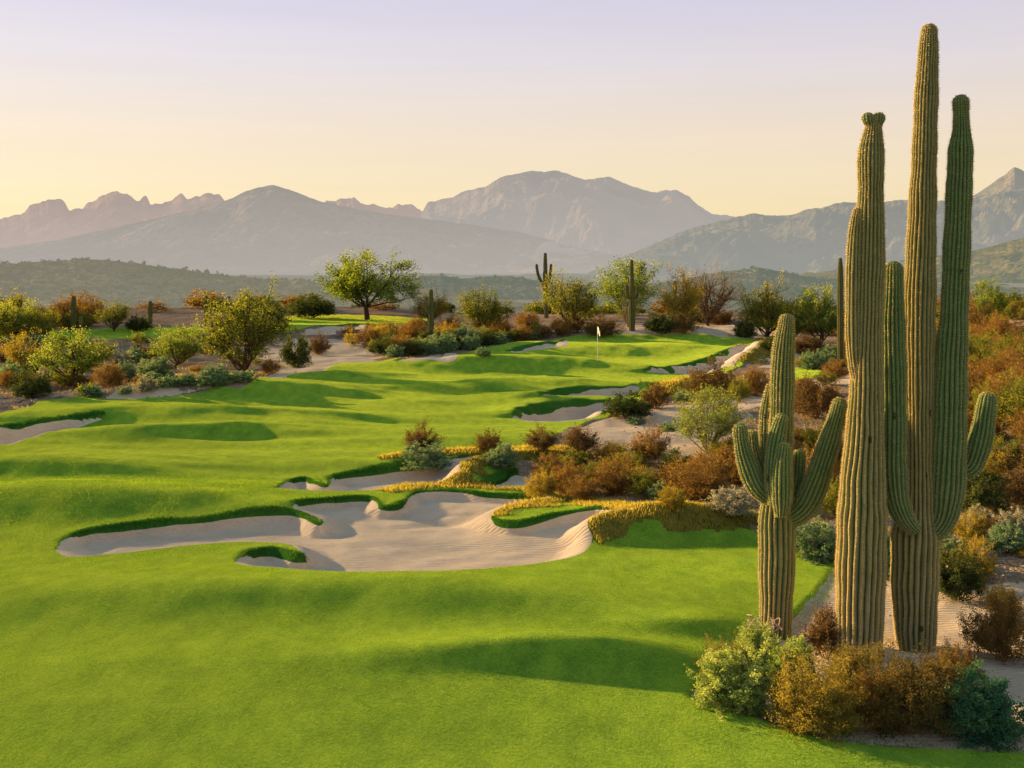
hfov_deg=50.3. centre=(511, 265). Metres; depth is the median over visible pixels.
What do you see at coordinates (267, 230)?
mountains
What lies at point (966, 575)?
shrub
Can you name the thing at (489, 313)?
tree
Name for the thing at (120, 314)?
bush
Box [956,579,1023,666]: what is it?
shrub
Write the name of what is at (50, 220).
mountains
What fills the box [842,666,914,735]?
shrub
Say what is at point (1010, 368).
shrub
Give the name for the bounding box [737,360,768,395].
shrub
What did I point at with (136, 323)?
shrub
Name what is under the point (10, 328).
shrub
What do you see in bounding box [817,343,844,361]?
shrub
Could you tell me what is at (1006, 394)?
shrub
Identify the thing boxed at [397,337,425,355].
shrub
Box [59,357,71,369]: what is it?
shrub
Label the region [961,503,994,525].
shrub
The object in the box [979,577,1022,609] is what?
shrub
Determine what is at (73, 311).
saguaro cactus
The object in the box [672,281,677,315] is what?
saguaro cactus
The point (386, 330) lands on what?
shrub
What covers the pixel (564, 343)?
sand bunker
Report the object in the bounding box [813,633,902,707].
shrub
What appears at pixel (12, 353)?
bush
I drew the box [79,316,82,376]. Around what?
saguaro cactus
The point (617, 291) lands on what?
tree
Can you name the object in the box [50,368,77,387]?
shrub
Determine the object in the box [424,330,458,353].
shrub
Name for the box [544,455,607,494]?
shrub
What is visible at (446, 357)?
sand bunker
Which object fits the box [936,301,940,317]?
shrub
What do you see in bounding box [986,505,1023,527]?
shrub
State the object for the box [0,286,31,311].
shrub
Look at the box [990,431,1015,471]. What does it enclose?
shrub
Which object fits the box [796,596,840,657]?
shrub
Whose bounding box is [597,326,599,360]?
golf flag
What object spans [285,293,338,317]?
shrub
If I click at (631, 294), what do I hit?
saguaro cactus
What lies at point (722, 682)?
shrub
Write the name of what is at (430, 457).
shrub
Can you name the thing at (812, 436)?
shrub
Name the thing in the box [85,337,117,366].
tree
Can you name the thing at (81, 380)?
shrub
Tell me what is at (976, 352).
shrub
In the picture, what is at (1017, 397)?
shrub
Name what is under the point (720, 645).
shrub
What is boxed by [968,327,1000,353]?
shrub
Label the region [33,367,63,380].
shrub
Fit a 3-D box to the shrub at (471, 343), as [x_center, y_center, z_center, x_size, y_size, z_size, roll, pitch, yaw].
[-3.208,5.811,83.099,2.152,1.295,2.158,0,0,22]
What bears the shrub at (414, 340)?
on the desert ground at (186, 317)
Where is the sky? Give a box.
[0,0,1023,218]
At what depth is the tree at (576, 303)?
115.68 m
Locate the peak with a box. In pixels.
[973,167,1023,196]
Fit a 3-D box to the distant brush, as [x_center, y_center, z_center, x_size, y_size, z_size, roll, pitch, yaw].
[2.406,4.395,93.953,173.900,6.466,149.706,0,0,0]
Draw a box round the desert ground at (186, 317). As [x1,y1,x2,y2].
[0,307,1023,747]
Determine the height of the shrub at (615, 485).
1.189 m
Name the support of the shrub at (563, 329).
on the desert ground at (186, 317)
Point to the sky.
(735, 107)
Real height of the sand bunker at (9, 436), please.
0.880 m
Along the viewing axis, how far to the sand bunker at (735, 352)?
78.92 m
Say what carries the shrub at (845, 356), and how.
on the sandy wash
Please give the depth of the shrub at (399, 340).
78.95 m
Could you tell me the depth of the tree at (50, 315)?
95.06 m
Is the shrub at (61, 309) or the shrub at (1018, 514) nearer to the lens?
the shrub at (1018, 514)
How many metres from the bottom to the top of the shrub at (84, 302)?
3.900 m
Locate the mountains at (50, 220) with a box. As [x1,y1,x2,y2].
[0,191,422,247]
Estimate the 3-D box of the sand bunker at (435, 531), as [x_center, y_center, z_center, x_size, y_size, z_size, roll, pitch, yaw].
[-2.906,5.559,22.534,11.190,0.799,7.836,0,0,-36]
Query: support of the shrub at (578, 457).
on the desert ground at (186, 317)
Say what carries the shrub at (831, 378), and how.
on the desert ground at (186, 317)
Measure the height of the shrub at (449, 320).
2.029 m
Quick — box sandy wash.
[106,324,1023,752]
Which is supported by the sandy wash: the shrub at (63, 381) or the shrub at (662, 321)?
the shrub at (662, 321)
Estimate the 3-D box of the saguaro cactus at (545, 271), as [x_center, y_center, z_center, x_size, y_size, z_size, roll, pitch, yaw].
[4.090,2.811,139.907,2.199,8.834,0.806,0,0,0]
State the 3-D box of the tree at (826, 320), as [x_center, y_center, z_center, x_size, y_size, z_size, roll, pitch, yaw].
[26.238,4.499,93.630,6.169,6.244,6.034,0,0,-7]
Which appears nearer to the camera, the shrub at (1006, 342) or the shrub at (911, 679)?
the shrub at (911, 679)
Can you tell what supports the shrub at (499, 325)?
on the desert ground at (186, 317)
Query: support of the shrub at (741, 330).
on the sandy wash
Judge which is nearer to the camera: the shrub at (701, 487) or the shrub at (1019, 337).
the shrub at (701, 487)
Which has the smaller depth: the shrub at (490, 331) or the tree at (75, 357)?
the tree at (75, 357)
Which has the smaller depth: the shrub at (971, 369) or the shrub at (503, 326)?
the shrub at (971, 369)
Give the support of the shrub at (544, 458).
on the desert ground at (186, 317)
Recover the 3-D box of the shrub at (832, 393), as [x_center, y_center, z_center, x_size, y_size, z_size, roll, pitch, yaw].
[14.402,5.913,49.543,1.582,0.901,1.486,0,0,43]
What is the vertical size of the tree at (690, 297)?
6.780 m
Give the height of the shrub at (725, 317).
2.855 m
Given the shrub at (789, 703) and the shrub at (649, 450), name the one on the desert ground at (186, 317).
the shrub at (649, 450)
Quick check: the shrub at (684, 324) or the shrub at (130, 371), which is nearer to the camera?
the shrub at (130, 371)
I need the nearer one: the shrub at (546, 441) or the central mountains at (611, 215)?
the shrub at (546, 441)
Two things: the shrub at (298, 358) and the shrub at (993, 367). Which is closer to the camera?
the shrub at (993, 367)
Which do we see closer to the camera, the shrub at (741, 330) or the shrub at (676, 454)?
the shrub at (676, 454)
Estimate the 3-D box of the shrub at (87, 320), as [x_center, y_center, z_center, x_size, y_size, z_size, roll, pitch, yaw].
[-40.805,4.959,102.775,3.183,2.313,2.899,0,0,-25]
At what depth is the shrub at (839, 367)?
67.00 m
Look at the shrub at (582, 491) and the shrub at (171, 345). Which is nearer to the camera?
the shrub at (582, 491)
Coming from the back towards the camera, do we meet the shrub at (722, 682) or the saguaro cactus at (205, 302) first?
the saguaro cactus at (205, 302)
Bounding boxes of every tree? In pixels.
[0,297,38,334]
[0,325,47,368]
[18,325,119,385]
[21,302,64,330]
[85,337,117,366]
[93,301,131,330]
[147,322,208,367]
[180,270,295,373]
[313,245,425,319]
[405,285,451,322]
[451,279,520,329]
[535,264,604,323]
[583,255,664,326]
[651,258,707,319]
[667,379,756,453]
[669,260,741,325]
[726,268,803,337]
[772,295,814,336]
[783,282,844,345]
[969,276,1014,316]
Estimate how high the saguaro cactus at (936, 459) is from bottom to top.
9.370 m
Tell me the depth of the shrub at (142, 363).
69.83 m
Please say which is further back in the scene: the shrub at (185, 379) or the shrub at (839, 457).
the shrub at (185, 379)
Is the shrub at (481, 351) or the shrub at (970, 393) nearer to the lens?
the shrub at (970, 393)
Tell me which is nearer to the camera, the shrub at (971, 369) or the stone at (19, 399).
the shrub at (971, 369)
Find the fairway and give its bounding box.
[0,315,1023,767]
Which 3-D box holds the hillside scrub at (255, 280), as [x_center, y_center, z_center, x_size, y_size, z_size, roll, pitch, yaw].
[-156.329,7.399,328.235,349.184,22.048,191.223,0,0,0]
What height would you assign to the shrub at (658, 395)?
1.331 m
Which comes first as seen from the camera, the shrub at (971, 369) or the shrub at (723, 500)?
the shrub at (723, 500)
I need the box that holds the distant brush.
[0,285,1023,561]
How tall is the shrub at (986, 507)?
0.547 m
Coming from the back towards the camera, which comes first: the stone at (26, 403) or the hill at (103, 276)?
the hill at (103, 276)
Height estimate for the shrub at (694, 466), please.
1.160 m
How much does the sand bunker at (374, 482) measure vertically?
0.680 m
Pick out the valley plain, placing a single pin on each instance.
(566, 276)
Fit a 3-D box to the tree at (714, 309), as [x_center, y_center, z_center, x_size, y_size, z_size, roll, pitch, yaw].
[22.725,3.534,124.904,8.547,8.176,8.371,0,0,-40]
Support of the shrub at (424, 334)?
on the desert ground at (186, 317)
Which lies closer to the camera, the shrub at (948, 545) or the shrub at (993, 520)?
the shrub at (948, 545)
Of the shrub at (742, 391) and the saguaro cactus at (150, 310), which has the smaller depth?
the shrub at (742, 391)
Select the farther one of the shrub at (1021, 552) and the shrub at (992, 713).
the shrub at (1021, 552)
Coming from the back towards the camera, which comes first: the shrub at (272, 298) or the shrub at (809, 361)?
the shrub at (272, 298)
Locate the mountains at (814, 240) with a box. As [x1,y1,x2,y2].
[578,189,1023,281]
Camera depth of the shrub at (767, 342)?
84.06 m
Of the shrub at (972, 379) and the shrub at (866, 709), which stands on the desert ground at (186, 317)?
the shrub at (972, 379)
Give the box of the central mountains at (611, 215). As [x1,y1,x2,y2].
[417,170,734,256]
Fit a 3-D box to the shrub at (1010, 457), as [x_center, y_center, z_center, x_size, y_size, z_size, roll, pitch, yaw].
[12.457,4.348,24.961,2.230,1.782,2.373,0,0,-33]
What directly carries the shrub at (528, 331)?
on the desert ground at (186, 317)
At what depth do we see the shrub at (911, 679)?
12.47 m
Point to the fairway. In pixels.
(326, 423)
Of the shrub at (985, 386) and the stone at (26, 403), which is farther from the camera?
the stone at (26, 403)
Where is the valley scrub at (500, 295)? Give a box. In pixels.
[308,265,1023,306]
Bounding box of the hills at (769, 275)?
[323,267,1023,306]
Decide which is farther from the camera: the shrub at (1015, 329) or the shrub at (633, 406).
the shrub at (1015, 329)
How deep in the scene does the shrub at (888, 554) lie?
19.35 m
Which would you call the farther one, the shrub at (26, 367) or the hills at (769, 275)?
the hills at (769, 275)
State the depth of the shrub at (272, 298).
114.54 m
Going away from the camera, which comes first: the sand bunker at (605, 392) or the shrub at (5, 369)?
the sand bunker at (605, 392)
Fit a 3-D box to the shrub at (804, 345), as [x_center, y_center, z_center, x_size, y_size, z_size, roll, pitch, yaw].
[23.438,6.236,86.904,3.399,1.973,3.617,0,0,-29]
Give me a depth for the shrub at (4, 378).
58.65 m
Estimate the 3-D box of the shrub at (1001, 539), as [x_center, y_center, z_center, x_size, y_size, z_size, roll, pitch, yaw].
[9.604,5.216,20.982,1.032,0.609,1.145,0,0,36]
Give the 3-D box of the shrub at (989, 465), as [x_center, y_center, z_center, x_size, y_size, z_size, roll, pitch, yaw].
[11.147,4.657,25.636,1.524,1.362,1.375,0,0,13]
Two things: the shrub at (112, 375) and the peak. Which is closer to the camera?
the shrub at (112, 375)
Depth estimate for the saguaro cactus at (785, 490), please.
16.11 m
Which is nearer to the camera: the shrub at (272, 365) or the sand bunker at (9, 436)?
the sand bunker at (9, 436)
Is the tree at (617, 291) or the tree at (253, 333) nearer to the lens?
the tree at (253, 333)
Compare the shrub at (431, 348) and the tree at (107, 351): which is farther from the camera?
the shrub at (431, 348)
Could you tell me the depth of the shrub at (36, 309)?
102.14 m
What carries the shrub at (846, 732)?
on the sandy wash
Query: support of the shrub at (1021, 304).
on the desert ground at (186, 317)
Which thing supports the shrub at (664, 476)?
on the desert ground at (186, 317)
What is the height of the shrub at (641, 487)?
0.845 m
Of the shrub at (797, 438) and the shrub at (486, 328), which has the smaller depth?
the shrub at (797, 438)
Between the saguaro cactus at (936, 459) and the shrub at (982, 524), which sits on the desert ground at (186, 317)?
the shrub at (982, 524)
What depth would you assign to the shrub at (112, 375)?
52.47 m
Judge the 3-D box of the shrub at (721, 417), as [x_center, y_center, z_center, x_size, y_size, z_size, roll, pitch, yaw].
[6.229,4.860,34.125,2.923,2.503,3.256,0,0,31]
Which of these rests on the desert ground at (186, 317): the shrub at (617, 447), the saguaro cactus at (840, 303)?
the shrub at (617, 447)
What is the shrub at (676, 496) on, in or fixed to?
on the rough bank
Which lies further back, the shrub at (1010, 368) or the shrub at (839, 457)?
the shrub at (1010, 368)
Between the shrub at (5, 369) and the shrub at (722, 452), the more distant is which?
the shrub at (5, 369)
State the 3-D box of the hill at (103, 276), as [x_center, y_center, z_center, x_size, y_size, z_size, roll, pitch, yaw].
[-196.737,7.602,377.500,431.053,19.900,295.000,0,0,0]
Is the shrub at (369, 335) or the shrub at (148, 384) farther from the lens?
the shrub at (369, 335)
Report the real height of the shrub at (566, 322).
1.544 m
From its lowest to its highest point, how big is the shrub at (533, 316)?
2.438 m
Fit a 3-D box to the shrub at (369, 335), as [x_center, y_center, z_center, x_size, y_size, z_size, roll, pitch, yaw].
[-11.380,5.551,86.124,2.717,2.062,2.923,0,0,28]
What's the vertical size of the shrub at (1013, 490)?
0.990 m
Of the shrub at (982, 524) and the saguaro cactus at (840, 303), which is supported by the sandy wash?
the saguaro cactus at (840, 303)
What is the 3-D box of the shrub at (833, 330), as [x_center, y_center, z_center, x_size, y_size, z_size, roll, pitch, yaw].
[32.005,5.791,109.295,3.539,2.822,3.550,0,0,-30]
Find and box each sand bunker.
[0,418,101,443]
[56,492,633,571]
[279,456,475,490]
[301,325,364,334]
[398,351,458,361]
[487,475,532,487]
[511,340,567,352]
[512,403,607,421]
[544,386,638,396]
[647,341,759,374]
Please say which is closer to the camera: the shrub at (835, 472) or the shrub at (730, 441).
the shrub at (835, 472)
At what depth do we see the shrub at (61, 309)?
103.67 m
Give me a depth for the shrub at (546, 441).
32.71 m
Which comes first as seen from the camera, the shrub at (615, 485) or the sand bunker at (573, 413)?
the shrub at (615, 485)
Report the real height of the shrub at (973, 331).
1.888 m
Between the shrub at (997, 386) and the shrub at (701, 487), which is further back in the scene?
the shrub at (997, 386)
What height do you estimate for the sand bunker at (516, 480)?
0.349 m
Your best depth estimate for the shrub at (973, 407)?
33.28 m
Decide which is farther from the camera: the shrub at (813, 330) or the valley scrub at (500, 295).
the valley scrub at (500, 295)
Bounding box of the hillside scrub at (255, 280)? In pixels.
[0,257,528,307]
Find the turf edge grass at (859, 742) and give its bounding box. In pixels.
[687,568,1023,752]
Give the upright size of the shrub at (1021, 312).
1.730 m
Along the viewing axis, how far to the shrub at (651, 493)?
26.54 m
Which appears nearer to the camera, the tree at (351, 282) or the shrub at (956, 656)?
the shrub at (956, 656)
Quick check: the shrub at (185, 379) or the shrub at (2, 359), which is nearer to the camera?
the shrub at (185, 379)
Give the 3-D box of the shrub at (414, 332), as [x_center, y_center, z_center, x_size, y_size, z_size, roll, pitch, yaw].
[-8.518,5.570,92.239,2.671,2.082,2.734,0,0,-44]
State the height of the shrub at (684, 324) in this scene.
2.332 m
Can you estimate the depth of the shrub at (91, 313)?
105.98 m
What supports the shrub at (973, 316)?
on the desert ground at (186, 317)
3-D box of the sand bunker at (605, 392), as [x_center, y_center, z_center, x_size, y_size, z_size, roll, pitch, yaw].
[3.756,6.494,53.137,2.109,0.982,6.849,0,0,36]
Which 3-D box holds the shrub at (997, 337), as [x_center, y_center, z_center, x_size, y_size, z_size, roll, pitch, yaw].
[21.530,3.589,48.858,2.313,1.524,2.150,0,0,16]
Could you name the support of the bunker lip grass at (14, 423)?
on the fairway
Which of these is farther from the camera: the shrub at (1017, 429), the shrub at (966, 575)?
the shrub at (1017, 429)
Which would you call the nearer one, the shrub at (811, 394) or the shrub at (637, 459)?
the shrub at (637, 459)
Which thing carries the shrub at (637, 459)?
on the desert ground at (186, 317)
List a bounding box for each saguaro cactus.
[71,295,75,332]
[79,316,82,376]
[148,301,152,323]
[204,296,207,322]
[425,289,436,334]
[535,253,551,317]
[625,260,638,330]
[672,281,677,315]
[731,313,847,639]
[833,111,888,666]
[837,258,843,368]
[883,22,997,652]
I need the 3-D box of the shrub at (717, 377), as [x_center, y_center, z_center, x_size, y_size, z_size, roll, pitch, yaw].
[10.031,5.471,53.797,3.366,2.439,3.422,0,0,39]
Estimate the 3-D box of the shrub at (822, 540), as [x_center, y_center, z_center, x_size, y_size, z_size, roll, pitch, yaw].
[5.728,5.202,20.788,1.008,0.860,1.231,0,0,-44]
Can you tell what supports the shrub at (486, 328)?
on the desert ground at (186, 317)
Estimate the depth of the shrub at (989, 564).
19.20 m
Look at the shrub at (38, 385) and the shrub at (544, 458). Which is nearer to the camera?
the shrub at (544, 458)
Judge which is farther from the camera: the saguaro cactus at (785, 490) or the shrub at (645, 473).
the shrub at (645, 473)
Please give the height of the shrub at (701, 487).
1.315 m
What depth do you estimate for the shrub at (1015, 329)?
49.11 m
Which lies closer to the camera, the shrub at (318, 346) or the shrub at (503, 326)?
the shrub at (318, 346)
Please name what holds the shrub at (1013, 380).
on the desert ground at (186, 317)
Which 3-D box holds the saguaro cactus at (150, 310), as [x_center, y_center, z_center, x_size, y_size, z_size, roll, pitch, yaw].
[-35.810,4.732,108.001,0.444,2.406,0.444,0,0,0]
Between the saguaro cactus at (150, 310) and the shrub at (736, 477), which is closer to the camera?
the shrub at (736, 477)
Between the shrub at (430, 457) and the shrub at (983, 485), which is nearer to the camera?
the shrub at (983, 485)
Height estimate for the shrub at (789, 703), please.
1.063 m
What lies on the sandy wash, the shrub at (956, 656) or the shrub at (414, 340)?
the shrub at (956, 656)
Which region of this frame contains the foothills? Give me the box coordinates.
[799,238,1023,285]
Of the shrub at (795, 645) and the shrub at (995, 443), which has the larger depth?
the shrub at (995, 443)
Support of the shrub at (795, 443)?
on the desert ground at (186, 317)
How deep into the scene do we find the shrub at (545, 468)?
29.99 m
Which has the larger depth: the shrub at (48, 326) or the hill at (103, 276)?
the hill at (103, 276)
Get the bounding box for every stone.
[13,397,25,402]
[20,401,29,405]
[50,394,61,397]
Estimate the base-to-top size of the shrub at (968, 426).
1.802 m
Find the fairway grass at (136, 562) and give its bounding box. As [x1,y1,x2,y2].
[0,460,1023,767]
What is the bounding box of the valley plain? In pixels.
[229,273,1023,313]
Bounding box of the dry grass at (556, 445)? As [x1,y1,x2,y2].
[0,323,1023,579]
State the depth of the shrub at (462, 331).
85.50 m
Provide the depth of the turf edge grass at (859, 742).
12.53 m
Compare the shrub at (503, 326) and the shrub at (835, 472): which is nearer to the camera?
the shrub at (835, 472)
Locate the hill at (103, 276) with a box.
[0,259,548,307]
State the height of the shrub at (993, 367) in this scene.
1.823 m
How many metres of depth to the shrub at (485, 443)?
33.83 m
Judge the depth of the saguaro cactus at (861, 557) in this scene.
15.03 m
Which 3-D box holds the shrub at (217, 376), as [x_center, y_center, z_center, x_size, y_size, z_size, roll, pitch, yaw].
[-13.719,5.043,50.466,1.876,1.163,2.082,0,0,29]
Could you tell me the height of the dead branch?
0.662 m
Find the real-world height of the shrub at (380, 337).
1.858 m
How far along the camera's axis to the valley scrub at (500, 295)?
988.45 m
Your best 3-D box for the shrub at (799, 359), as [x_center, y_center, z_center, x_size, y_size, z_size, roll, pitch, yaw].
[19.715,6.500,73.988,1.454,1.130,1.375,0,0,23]
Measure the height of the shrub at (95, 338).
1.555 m
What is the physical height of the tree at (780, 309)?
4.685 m
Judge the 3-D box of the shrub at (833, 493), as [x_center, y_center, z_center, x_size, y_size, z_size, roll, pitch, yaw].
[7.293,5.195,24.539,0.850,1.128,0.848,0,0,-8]
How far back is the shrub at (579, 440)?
33.10 m
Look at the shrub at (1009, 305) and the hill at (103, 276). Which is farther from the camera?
the hill at (103, 276)
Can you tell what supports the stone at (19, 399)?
on the desert ground at (186, 317)
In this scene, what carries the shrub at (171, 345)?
on the desert ground at (186, 317)
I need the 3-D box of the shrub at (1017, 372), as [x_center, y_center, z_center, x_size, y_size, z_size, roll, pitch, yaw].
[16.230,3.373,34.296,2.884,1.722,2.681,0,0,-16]
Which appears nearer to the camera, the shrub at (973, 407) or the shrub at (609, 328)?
the shrub at (973, 407)
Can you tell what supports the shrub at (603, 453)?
on the desert ground at (186, 317)
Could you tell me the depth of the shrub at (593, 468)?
29.21 m
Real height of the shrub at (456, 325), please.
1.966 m
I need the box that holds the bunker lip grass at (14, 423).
[0,409,603,561]
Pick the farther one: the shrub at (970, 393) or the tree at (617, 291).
the tree at (617, 291)
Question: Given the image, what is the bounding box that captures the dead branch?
[747,614,782,633]
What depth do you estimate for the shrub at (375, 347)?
79.09 m
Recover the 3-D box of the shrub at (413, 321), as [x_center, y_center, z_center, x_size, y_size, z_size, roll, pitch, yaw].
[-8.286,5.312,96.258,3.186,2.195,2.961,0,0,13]
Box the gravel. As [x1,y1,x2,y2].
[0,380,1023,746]
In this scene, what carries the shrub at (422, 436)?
on the rough bank
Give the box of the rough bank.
[378,341,796,545]
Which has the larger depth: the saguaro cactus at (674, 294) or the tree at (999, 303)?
the saguaro cactus at (674, 294)
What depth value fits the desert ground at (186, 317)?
76.88 m
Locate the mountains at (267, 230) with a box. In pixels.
[0,185,622,274]
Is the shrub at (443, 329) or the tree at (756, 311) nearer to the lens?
the shrub at (443, 329)
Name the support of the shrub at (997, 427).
on the desert ground at (186, 317)
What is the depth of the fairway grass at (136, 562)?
16.60 m
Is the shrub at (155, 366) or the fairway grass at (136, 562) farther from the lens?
the shrub at (155, 366)
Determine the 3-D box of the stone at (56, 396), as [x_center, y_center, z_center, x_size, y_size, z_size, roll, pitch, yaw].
[-20.385,5.887,48.761,0.493,0.207,0.423,0,0,-38]
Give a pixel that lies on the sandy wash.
(616, 430)
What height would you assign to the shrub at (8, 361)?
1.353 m
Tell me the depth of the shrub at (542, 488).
26.95 m
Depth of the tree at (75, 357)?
58.78 m
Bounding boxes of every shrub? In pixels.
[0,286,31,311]
[0,307,29,342]
[0,349,15,362]
[0,362,27,381]
[0,368,18,386]
[4,353,25,367]
[4,366,55,398]
[18,314,56,336]
[19,359,38,375]
[22,304,51,316]
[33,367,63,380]
[38,291,90,327]
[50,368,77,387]
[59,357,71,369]
[60,289,108,325]
[62,307,96,328]
[68,373,96,387]
[77,304,101,326]
[84,335,106,348]
[89,357,127,388]
[107,349,133,367]
[113,359,136,380]
[124,313,153,331]
[132,374,161,391]
[136,357,160,374]
[138,355,176,377]
[173,371,197,385]
[193,363,234,387]
[231,285,279,315]
[245,300,289,325]
[255,355,283,373]
[256,296,287,316]
[258,304,289,333]
[277,326,313,368]
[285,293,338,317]
[307,328,333,354]
[352,323,383,347]
[366,334,396,355]
[369,320,395,337]
[372,330,407,345]
[386,332,415,349]
[397,322,424,339]
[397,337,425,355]
[399,314,427,333]
[400,439,456,471]
[402,337,423,342]
[403,416,446,454]
[414,327,444,339]
[415,339,442,354]
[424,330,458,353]
[434,322,457,336]
[435,313,462,327]
[447,318,467,333]
[449,323,485,339]
[456,333,484,349]
[469,425,503,451]
[474,347,491,355]
[476,324,491,336]
[482,328,507,339]
[482,441,521,469]
[487,319,515,332]
[492,321,518,329]
[506,327,528,341]
[511,322,535,340]
[519,310,543,325]
[519,419,558,451]
[521,467,559,496]
[528,450,577,480]
[536,461,562,479]
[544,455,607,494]
[548,315,575,328]
[552,318,575,336]
[556,446,593,469]
[556,474,606,500]
[559,422,606,453]
[578,454,608,482]
[580,310,621,337]
[581,451,643,495]
[588,441,626,467]
[599,440,627,453]
[600,389,654,418]
[604,443,652,477]
[619,458,654,489]
[626,419,674,465]
[626,465,660,498]
[638,383,674,408]
[642,309,679,333]
[645,480,668,500]
[651,454,691,487]
[655,446,694,473]
[655,478,688,506]
[657,447,734,501]
[670,312,702,333]
[676,354,744,397]
[677,449,734,488]
[683,640,779,721]
[690,628,748,677]
[701,485,760,515]
[702,306,737,324]
[704,436,735,479]
[706,431,734,460]
[720,452,742,484]
[725,378,754,401]
[729,315,758,337]
[729,616,785,679]
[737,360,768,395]
[759,335,795,350]
[759,643,878,746]
[763,633,819,690]
[793,423,811,446]
[793,440,802,449]
[794,368,846,419]
[795,331,830,353]
[795,348,831,369]
[795,357,802,368]
[795,370,820,400]
[795,515,836,565]
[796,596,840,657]
[798,415,843,454]
[802,315,818,334]
[803,435,841,496]
[812,319,844,335]
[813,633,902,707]
[814,368,841,384]
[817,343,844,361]
[819,358,849,378]
[820,474,839,518]
[821,385,843,397]
[824,713,855,736]
[831,328,845,352]
[834,458,841,470]
[836,436,844,462]
[841,639,978,747]
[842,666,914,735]
[843,349,848,369]
[887,524,891,579]
[924,656,1023,752]
[930,633,986,685]
[936,292,999,329]
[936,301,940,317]
[938,535,991,603]
[940,532,958,555]
[947,526,1000,578]
[952,506,990,539]
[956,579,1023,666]
[961,460,1013,513]
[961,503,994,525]
[964,499,995,515]
[967,353,996,384]
[967,370,1001,412]
[967,393,978,416]
[967,400,1008,430]
[967,407,972,435]
[968,318,991,340]
[968,324,1001,369]
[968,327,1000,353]
[968,361,987,393]
[968,411,1013,443]
[969,308,1022,340]
[969,376,1011,405]
[971,338,1023,382]
[971,367,1023,402]
[971,368,1023,428]
[979,328,1023,363]
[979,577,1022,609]
[982,520,1023,554]
[983,448,1012,490]
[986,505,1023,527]
[988,299,1017,319]
[988,353,1023,383]
[990,330,1005,342]
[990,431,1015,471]
[990,506,1023,536]
[991,424,1023,473]
[993,333,1023,346]
[994,354,1023,385]
[995,401,1023,441]
[996,384,1022,413]
[996,461,1023,506]
[999,346,1023,391]
[1001,432,1023,467]
[1006,321,1023,337]
[1010,299,1023,320]
[1010,537,1023,556]
[1013,302,1023,320]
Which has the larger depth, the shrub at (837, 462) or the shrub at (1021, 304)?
the shrub at (1021, 304)
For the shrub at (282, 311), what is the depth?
98.22 m
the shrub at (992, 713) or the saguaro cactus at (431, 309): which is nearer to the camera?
the shrub at (992, 713)
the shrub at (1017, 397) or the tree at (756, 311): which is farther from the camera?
the tree at (756, 311)
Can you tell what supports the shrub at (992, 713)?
on the sandy wash
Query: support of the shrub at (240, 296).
on the desert ground at (186, 317)
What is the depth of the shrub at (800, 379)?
50.71 m
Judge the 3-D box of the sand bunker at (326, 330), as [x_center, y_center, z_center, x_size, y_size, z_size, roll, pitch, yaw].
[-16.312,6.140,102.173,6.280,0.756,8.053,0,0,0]
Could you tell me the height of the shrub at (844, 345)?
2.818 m
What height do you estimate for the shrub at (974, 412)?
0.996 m
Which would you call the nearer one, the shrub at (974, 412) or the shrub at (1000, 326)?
the shrub at (974, 412)
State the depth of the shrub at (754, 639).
14.66 m
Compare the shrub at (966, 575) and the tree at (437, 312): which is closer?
the shrub at (966, 575)
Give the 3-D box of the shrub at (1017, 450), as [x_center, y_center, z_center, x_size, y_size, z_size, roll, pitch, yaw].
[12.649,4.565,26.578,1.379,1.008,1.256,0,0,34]
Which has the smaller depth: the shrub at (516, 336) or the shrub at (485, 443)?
the shrub at (485, 443)
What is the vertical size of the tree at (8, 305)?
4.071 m
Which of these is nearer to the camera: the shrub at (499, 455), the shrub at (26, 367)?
the shrub at (499, 455)
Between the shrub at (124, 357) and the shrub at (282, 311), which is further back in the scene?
the shrub at (282, 311)
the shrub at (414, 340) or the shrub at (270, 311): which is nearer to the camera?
the shrub at (414, 340)

